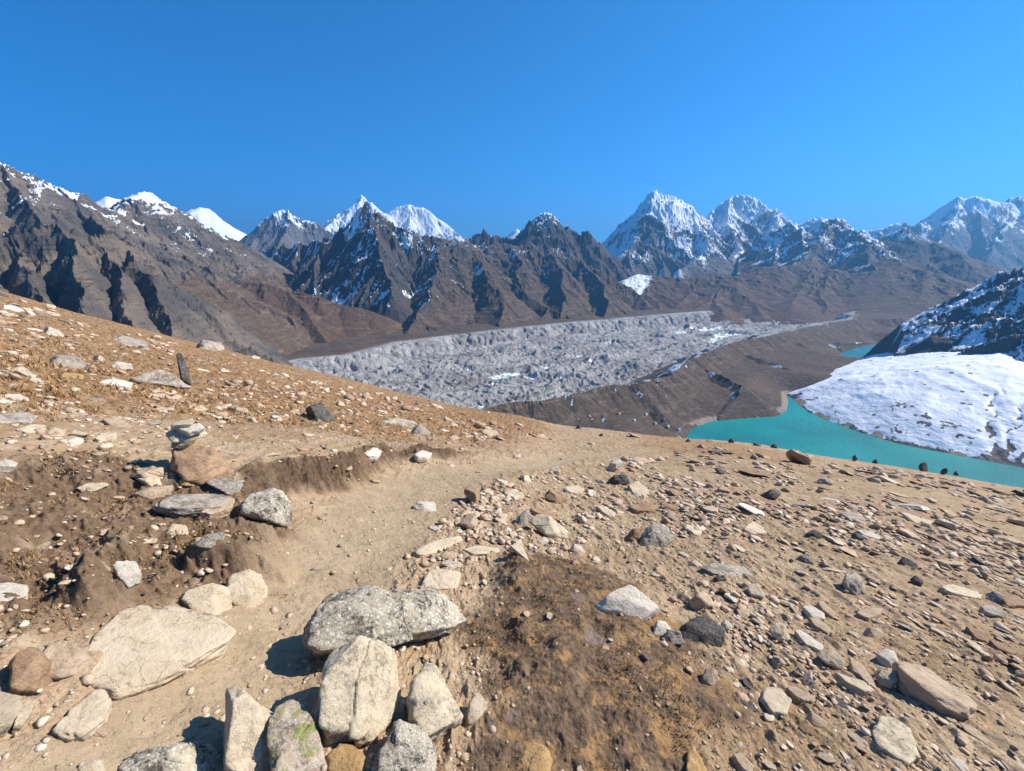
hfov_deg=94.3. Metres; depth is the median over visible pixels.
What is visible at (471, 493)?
rock
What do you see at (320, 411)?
boulder
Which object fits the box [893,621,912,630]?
stone slab
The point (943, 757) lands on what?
stone slab
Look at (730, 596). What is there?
stone slab
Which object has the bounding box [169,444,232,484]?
boulder
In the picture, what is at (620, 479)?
rock
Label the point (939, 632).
stone slab
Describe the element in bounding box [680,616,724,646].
boulder
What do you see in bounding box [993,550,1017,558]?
stone slab
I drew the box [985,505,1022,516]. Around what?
stone slab
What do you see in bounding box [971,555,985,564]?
stone slab
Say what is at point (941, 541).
stone slab
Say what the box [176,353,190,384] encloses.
standing stone
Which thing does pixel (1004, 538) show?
stone slab
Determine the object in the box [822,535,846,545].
stone slab
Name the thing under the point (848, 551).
stone slab
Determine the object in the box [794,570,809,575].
stone slab
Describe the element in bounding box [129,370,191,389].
rock
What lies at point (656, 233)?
ice peak
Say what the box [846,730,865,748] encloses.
stone slab
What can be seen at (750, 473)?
stone slab
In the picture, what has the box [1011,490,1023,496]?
stone slab
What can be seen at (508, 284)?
brown mountain
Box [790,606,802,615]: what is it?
stone slab
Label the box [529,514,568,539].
boulder
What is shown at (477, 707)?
rock
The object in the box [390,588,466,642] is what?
stone slab
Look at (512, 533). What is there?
stone slab
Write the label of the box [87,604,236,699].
stone slab
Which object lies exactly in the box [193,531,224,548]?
rock
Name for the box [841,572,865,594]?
boulder
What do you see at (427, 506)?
rock
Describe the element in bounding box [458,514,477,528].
rock
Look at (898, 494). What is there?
stone slab
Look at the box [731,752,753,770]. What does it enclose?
stone slab
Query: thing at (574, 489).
stone slab
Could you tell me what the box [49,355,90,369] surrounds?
boulder
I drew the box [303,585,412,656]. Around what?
boulder
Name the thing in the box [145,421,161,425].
stone slab
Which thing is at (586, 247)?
dark peak
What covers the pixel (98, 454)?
stone slab
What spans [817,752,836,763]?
stone slab
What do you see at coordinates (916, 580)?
rock
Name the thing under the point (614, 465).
rock
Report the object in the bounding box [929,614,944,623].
stone slab
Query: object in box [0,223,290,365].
ribbed cliff
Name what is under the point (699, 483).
stone slab
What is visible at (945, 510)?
stone slab
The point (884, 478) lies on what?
stone slab
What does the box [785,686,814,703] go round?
stone slab
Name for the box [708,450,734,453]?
stone slab
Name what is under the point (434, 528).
stone slab
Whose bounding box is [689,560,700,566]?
rock
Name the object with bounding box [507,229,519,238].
snow mountain
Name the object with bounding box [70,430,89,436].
rock
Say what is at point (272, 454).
stone slab
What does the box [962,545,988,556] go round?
stone slab
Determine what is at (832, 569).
stone slab
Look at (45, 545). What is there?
stone slab
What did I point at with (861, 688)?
stone slab
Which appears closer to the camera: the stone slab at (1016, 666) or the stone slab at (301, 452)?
the stone slab at (1016, 666)
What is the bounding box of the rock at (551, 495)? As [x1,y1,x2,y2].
[545,489,566,503]
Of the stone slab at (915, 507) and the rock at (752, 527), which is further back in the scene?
the stone slab at (915, 507)
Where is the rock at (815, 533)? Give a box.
[806,529,822,538]
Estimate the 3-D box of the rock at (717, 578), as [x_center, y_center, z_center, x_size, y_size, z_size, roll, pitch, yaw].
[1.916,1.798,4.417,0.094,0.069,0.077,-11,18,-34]
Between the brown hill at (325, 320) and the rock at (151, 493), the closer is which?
the rock at (151, 493)
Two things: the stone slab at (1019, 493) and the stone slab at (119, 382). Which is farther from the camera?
the stone slab at (1019, 493)
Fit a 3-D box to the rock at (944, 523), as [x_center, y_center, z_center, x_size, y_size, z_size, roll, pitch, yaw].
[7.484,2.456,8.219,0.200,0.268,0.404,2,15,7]
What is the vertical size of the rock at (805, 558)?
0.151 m
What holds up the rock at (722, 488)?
on the hillside
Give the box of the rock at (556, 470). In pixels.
[550,466,560,475]
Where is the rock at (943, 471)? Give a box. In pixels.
[940,468,947,474]
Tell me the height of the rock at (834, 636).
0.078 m
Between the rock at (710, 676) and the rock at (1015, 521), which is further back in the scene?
the rock at (1015, 521)
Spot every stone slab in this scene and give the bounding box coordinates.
[0,394,28,403]
[0,411,37,424]
[0,459,17,473]
[0,582,28,600]
[0,691,22,737]
[2,305,24,311]
[11,366,37,376]
[11,700,34,735]
[15,424,45,433]
[29,377,43,382]
[36,541,50,549]
[45,427,65,435]
[46,304,55,308]
[52,688,111,741]
[61,372,83,378]
[67,437,83,446]
[72,412,87,415]
[72,449,89,452]
[77,480,108,491]
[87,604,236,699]
[91,452,106,455]
[95,432,116,441]
[99,529,119,534]
[100,379,132,389]
[103,417,131,427]
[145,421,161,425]
[148,393,172,398]
[152,493,229,517]
[154,407,171,409]
[200,498,234,518]
[205,477,242,494]
[235,407,248,412]
[266,453,279,455]
[294,450,309,454]
[378,418,417,426]
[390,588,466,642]
[412,536,462,557]
[422,568,460,589]
[430,402,442,408]
[430,526,441,530]
[449,435,459,439]
[463,545,499,556]
[481,429,499,435]
[490,536,497,543]
[496,479,508,485]
[504,491,523,500]
[509,531,517,538]
[510,543,528,561]
[529,507,559,522]
[546,612,552,619]
[563,485,583,493]
[595,506,615,516]
[628,481,649,496]
[628,502,656,514]
[631,457,653,462]
[660,504,680,511]
[669,488,681,495]
[677,551,688,557]
[684,524,701,534]
[686,746,706,770]
[693,481,704,486]
[700,505,717,514]
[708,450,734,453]
[724,593,736,601]
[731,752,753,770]
[732,544,745,551]
[736,608,748,619]
[737,503,764,515]
[738,470,765,476]
[738,641,750,651]
[740,699,757,711]
[741,677,752,689]
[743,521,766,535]
[755,453,770,458]
[761,759,776,770]
[778,536,789,545]
[779,599,793,606]
[780,474,797,479]
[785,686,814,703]
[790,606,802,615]
[793,650,807,662]
[794,504,819,509]
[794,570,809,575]
[794,629,823,653]
[802,605,824,621]
[808,617,831,634]
[816,601,835,618]
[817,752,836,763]
[820,497,839,502]
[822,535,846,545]
[822,567,842,572]
[825,694,847,708]
[832,672,874,697]
[838,546,857,557]
[839,512,866,521]
[840,501,859,508]
[841,752,854,768]
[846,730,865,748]
[848,631,859,637]
[848,658,875,686]
[856,607,882,621]
[857,530,880,539]
[867,576,880,583]
[870,505,886,511]
[871,548,888,555]
[874,475,897,483]
[888,492,910,498]
[891,660,977,720]
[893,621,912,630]
[897,504,929,509]
[898,527,917,539]
[900,512,931,523]
[927,535,958,547]
[928,600,945,610]
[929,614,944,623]
[930,627,947,636]
[933,558,964,566]
[934,750,949,761]
[937,508,956,515]
[939,584,982,599]
[945,482,967,487]
[947,755,968,770]
[959,721,989,744]
[961,525,976,532]
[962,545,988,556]
[964,626,993,642]
[965,638,989,655]
[966,490,981,495]
[966,536,989,542]
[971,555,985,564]
[978,605,1006,619]
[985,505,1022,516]
[987,640,1017,654]
[989,497,1004,501]
[993,534,1023,543]
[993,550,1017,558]
[995,626,1009,633]
[998,679,1023,699]
[1001,596,1023,608]
[1001,759,1011,770]
[1008,581,1023,584]
[1009,662,1023,669]
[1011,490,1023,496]
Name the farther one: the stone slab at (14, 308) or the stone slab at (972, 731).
the stone slab at (14, 308)
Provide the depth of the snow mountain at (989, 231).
10512.35 m
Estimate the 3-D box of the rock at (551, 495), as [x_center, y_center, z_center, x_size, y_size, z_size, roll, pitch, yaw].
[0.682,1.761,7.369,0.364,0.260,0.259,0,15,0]
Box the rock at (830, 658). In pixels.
[817,649,844,669]
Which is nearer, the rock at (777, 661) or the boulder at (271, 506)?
the rock at (777, 661)
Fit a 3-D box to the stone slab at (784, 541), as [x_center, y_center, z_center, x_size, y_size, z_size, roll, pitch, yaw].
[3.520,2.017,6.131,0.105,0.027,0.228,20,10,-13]
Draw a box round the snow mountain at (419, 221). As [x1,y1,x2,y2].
[322,195,465,242]
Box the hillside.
[0,291,1023,770]
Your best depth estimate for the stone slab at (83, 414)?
5.64 m
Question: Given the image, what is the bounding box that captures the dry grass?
[0,299,761,770]
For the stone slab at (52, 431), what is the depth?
4.57 m
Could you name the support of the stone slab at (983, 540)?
on the hillside
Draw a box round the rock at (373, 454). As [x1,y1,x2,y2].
[364,447,381,460]
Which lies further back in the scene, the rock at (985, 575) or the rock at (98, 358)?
the rock at (98, 358)
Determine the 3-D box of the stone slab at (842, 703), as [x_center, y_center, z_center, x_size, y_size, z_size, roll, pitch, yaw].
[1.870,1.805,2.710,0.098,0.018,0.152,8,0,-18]
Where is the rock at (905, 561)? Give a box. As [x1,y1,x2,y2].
[899,557,917,568]
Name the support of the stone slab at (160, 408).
on the hillside
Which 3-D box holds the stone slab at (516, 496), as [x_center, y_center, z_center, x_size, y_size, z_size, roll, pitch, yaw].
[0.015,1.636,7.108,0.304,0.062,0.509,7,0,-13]
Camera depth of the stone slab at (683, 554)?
5.16 m
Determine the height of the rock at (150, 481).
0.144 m
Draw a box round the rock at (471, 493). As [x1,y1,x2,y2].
[464,486,479,504]
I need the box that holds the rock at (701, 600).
[690,590,715,609]
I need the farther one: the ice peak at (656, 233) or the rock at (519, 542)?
the ice peak at (656, 233)
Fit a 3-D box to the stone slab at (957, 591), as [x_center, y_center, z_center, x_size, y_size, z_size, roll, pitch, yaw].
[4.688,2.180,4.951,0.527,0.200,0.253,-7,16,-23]
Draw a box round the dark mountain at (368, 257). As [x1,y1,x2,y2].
[261,200,474,333]
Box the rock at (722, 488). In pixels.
[717,485,729,493]
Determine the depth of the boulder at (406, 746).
1.86 m
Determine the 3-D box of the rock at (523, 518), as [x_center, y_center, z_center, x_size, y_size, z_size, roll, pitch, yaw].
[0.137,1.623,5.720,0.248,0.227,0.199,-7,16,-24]
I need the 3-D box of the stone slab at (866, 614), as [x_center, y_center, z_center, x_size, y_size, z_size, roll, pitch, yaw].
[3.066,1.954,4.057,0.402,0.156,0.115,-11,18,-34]
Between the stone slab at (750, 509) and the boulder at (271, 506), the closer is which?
the boulder at (271, 506)
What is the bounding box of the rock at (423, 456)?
[414,450,431,462]
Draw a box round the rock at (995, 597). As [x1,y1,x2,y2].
[985,591,1004,604]
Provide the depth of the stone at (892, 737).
2.38 m
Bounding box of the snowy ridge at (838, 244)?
[737,217,918,274]
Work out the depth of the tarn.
2868.89 m
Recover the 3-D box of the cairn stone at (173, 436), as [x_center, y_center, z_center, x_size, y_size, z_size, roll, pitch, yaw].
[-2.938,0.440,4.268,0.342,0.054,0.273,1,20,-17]
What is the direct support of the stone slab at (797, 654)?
on the hillside
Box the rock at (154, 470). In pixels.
[129,465,169,477]
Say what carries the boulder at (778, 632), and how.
on the hillside
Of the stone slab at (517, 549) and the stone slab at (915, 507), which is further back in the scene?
the stone slab at (915, 507)
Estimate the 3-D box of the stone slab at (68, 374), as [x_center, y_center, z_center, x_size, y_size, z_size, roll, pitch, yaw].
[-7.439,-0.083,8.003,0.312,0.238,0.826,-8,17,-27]
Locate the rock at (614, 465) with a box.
[607,459,622,471]
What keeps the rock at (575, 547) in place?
on the hillside
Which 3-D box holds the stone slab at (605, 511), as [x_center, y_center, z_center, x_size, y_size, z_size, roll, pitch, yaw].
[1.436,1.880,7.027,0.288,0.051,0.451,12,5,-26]
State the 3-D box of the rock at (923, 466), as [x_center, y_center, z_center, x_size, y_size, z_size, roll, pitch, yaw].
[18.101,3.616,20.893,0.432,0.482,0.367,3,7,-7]
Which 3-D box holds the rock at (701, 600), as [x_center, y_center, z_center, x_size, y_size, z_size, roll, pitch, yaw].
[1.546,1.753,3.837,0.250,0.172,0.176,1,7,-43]
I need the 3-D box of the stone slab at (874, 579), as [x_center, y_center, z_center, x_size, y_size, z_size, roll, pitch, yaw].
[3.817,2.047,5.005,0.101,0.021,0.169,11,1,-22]
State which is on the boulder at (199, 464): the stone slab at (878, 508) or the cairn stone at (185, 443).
the cairn stone at (185, 443)
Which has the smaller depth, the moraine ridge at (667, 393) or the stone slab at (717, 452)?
the stone slab at (717, 452)
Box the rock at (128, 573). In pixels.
[113,560,141,587]
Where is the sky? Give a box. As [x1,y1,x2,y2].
[0,0,1023,242]
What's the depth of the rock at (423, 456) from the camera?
8.49 m
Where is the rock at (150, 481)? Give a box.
[136,476,163,486]
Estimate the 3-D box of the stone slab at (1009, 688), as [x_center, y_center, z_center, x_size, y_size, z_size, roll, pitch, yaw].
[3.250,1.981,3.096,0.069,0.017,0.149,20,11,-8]
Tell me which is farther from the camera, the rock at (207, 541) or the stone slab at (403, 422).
the stone slab at (403, 422)
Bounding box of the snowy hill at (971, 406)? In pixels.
[749,325,1023,467]
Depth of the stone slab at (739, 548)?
5.52 m
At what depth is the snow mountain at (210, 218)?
11910.51 m
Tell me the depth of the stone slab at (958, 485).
15.47 m
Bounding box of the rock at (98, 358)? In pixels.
[93,355,104,362]
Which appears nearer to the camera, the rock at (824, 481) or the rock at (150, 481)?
the rock at (150, 481)
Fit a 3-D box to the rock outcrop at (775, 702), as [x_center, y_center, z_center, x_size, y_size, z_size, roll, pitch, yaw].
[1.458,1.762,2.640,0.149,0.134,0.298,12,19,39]
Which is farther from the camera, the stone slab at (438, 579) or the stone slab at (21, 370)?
the stone slab at (21, 370)
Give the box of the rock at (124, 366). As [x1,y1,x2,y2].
[110,361,132,369]
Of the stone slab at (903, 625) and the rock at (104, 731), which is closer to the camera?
the rock at (104, 731)
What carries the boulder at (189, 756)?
on the hillside
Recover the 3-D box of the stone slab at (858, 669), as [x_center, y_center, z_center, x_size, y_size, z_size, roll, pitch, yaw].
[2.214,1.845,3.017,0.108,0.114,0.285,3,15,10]
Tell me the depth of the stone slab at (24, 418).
4.68 m
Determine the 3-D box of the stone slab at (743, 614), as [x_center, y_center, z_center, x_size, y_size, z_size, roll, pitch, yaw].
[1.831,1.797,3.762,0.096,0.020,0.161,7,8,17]
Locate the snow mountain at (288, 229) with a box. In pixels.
[239,209,333,251]
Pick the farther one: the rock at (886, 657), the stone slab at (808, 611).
the stone slab at (808, 611)
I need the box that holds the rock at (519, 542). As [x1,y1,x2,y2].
[511,539,522,545]
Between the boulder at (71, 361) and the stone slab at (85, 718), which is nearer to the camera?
the stone slab at (85, 718)
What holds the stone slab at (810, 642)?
on the hillside
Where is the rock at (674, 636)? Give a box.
[660,629,683,644]
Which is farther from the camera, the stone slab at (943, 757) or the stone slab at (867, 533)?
the stone slab at (867, 533)
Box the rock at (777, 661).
[772,655,785,667]
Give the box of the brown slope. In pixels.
[619,261,976,324]
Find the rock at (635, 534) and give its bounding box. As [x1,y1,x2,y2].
[625,528,645,542]
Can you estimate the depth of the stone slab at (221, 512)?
3.82 m
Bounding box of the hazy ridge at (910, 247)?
[877,227,1006,284]
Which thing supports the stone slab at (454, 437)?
on the hillside
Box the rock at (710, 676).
[702,668,719,685]
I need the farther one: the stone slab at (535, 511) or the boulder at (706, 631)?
the stone slab at (535, 511)
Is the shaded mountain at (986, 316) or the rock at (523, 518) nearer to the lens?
the rock at (523, 518)
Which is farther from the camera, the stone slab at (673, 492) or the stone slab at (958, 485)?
the stone slab at (958, 485)
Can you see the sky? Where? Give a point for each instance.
(494, 116)
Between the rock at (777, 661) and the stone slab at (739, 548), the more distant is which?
the stone slab at (739, 548)
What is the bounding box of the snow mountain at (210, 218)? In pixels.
[186,207,246,240]
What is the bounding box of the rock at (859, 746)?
[854,741,866,753]
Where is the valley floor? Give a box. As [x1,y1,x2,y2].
[282,309,999,457]
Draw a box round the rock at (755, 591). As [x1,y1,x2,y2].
[747,583,764,599]
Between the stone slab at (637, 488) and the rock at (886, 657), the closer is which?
the rock at (886, 657)
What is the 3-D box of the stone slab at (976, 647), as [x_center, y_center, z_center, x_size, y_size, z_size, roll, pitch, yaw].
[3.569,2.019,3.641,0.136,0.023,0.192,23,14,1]
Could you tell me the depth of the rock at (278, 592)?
3.10 m
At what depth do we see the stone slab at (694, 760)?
2.03 m
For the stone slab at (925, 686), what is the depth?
2.82 m
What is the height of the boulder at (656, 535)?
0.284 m
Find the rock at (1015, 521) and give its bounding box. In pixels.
[1006,518,1023,525]
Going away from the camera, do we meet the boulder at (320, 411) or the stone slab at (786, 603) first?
the stone slab at (786, 603)
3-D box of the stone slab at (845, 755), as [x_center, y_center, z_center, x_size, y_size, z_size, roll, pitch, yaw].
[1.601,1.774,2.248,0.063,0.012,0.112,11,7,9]
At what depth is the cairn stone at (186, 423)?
4.22 m
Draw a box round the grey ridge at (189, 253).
[0,162,312,355]
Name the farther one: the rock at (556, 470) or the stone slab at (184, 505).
the rock at (556, 470)
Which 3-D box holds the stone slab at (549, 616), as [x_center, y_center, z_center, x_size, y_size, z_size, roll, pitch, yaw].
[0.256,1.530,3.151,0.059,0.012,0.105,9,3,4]
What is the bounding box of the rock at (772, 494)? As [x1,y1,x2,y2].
[760,489,781,499]
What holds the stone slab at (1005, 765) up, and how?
on the hillside
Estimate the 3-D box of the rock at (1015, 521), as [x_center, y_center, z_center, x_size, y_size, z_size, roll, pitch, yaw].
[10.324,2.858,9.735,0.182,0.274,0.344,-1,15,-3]
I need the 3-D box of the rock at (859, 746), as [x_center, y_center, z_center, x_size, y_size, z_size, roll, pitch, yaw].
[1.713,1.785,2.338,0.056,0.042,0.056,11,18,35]
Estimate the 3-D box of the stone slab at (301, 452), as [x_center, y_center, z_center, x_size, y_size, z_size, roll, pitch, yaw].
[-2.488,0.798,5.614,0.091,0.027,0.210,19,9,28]
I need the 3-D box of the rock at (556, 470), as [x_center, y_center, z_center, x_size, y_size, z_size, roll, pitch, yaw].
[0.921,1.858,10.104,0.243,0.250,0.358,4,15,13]
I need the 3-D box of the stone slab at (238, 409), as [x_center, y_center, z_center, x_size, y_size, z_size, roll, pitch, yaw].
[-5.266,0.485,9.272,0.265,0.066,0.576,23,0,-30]
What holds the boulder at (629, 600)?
on the hillside
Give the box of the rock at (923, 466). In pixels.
[918,462,927,471]
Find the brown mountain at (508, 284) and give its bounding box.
[402,236,655,331]
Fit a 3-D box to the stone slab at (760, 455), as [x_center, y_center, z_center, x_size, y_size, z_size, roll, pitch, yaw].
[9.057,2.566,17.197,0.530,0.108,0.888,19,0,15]
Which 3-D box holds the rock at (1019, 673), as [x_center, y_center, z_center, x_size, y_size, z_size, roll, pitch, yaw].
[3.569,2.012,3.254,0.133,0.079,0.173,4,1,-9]
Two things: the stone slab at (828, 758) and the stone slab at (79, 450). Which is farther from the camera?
the stone slab at (79, 450)
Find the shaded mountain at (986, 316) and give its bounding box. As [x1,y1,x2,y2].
[829,267,1023,361]
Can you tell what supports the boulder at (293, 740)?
on the hillside
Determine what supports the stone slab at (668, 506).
on the hillside
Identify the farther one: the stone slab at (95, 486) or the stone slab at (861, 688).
the stone slab at (95, 486)
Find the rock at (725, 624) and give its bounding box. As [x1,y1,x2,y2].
[721,619,733,631]
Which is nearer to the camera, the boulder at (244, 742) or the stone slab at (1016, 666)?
the boulder at (244, 742)
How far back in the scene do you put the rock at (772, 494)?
8.99 m
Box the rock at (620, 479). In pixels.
[608,475,629,484]
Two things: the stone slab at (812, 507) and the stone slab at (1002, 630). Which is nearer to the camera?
the stone slab at (1002, 630)
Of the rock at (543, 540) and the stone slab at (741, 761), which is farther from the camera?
the rock at (543, 540)
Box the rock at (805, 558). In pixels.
[798,554,813,564]
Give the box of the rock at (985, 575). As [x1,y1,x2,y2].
[979,571,989,579]
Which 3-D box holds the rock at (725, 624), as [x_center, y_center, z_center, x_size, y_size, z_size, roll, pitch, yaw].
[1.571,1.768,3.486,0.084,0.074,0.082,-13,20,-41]
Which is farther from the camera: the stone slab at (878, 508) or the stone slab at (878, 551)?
the stone slab at (878, 508)
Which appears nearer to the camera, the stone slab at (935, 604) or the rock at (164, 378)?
the stone slab at (935, 604)
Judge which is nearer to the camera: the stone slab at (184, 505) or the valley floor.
the stone slab at (184, 505)
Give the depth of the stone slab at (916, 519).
8.43 m
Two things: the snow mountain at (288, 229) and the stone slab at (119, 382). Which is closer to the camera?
the stone slab at (119, 382)
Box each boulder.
[7,647,53,693]
[43,641,95,679]
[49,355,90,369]
[119,741,220,770]
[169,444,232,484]
[180,583,232,614]
[222,686,272,770]
[225,569,267,607]
[236,487,292,527]
[266,699,326,770]
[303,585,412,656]
[305,402,334,421]
[313,635,400,746]
[325,743,365,770]
[377,719,436,770]
[404,662,463,741]
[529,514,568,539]
[595,585,658,619]
[639,524,672,547]
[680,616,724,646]
[769,622,790,642]
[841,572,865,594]
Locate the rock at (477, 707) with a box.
[466,693,486,724]
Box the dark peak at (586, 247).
[463,212,633,282]
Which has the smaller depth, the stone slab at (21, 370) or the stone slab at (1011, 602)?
the stone slab at (1011, 602)
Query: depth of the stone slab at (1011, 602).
4.79 m
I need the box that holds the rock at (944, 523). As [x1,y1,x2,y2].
[933,518,957,531]
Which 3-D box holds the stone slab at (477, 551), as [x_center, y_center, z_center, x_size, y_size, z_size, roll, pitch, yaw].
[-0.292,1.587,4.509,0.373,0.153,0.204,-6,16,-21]
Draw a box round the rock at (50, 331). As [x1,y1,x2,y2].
[43,327,63,337]
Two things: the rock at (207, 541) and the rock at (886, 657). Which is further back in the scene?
the rock at (886, 657)
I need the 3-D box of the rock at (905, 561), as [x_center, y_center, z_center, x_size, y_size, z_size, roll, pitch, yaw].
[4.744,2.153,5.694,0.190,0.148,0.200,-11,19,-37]
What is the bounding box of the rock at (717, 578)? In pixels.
[713,575,724,581]
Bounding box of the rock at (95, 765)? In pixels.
[77,758,105,770]
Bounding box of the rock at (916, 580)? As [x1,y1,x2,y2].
[910,575,923,586]
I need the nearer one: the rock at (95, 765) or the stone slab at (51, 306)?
the rock at (95, 765)
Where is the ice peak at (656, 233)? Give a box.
[601,190,792,277]
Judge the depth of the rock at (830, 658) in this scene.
3.10 m
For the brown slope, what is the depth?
5042.36 m
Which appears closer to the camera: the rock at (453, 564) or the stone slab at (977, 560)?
the rock at (453, 564)
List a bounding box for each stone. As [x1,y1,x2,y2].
[165,429,207,442]
[171,418,194,428]
[171,436,198,448]
[174,423,204,436]
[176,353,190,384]
[871,715,920,767]
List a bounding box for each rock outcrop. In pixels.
[112,335,149,348]
[196,340,224,351]
[699,563,753,577]
[759,686,791,717]
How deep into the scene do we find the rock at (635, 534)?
5.62 m
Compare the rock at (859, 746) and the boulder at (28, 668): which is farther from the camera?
the rock at (859, 746)
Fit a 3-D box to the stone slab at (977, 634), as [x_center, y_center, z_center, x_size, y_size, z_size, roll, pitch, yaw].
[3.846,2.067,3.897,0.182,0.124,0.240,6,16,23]
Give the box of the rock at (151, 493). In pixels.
[131,485,173,499]
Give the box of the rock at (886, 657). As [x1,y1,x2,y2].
[876,649,898,667]
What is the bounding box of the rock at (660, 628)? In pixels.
[653,620,670,636]
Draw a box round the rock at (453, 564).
[440,560,461,568]
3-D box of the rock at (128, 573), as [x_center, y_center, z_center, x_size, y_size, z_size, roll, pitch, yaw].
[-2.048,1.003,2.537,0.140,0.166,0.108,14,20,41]
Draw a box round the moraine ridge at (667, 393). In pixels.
[480,318,907,438]
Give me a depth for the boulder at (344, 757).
1.84 m
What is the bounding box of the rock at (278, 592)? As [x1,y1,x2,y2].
[268,587,288,598]
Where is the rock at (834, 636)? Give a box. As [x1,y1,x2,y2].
[828,632,839,641]
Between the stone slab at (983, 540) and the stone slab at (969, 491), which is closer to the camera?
the stone slab at (983, 540)
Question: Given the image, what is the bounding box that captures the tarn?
[838,344,875,357]
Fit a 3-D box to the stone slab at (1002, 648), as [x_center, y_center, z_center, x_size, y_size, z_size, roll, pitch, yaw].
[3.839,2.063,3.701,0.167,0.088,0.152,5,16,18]
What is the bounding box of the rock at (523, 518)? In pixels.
[515,509,531,527]
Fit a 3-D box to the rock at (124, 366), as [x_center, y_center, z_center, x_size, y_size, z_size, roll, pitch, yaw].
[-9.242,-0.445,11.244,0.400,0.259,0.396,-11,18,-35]
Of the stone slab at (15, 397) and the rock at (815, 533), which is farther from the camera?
the rock at (815, 533)
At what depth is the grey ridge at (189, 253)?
3006.08 m
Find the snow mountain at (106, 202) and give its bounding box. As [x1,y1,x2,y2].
[95,197,119,207]
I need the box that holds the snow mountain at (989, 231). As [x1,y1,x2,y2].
[860,196,1023,272]
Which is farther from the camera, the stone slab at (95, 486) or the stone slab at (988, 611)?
the stone slab at (988, 611)
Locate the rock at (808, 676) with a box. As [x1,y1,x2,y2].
[802,671,817,685]
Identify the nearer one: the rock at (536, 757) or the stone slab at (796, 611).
the rock at (536, 757)
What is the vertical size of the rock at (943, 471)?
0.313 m
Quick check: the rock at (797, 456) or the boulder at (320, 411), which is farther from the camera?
the rock at (797, 456)
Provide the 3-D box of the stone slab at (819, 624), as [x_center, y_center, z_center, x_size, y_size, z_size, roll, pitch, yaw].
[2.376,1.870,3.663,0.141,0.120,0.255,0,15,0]
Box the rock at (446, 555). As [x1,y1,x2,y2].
[439,551,456,559]
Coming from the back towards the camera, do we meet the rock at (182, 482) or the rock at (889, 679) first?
the rock at (182, 482)
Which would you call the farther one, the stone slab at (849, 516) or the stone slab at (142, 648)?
the stone slab at (849, 516)
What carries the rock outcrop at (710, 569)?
on the hillside
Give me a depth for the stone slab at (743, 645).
3.22 m
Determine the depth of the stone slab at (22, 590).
2.28 m
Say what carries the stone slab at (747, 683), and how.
on the hillside
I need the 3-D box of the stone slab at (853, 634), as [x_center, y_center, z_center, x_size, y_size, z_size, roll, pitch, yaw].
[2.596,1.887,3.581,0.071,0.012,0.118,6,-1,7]
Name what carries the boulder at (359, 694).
on the hillside
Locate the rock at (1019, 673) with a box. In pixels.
[1015,670,1023,678]
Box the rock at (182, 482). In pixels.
[178,478,196,486]
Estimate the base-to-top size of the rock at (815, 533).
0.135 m
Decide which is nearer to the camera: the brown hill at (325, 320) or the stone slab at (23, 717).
the stone slab at (23, 717)
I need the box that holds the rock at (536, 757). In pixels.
[520,742,552,770]
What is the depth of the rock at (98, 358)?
11.47 m
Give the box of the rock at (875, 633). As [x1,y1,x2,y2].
[863,627,883,639]
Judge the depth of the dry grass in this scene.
4.39 m
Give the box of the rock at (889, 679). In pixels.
[875,669,898,688]
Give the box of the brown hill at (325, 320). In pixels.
[233,281,402,342]
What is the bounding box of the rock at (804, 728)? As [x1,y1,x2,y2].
[798,723,813,735]
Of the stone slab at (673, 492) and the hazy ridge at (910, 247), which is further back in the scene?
the hazy ridge at (910, 247)
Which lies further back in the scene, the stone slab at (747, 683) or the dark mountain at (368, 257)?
the dark mountain at (368, 257)
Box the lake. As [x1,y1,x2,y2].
[686,396,1023,487]
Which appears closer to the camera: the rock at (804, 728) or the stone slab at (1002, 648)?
the rock at (804, 728)
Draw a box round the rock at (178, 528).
[165,523,188,534]
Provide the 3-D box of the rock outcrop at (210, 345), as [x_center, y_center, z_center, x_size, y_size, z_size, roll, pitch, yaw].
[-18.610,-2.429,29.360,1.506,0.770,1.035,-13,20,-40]
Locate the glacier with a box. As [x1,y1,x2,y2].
[287,310,858,408]
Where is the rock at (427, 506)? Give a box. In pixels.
[413,500,435,511]
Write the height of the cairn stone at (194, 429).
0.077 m
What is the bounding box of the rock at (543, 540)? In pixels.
[537,537,547,544]
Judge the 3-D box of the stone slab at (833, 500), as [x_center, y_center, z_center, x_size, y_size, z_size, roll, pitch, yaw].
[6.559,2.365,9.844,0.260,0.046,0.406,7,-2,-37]
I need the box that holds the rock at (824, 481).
[814,478,832,485]
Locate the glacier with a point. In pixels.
(482, 369)
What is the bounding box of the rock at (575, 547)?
[570,544,584,551]
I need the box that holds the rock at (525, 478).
[520,475,531,481]
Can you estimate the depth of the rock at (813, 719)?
2.49 m
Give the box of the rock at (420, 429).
[411,424,429,435]
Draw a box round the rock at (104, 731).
[94,724,110,736]
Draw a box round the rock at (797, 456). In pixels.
[786,449,810,465]
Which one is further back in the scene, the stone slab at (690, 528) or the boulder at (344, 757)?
the stone slab at (690, 528)
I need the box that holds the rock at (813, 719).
[806,712,827,727]
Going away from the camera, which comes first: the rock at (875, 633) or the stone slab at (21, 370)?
the rock at (875, 633)
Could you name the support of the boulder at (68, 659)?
on the hillside
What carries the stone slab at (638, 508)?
on the hillside

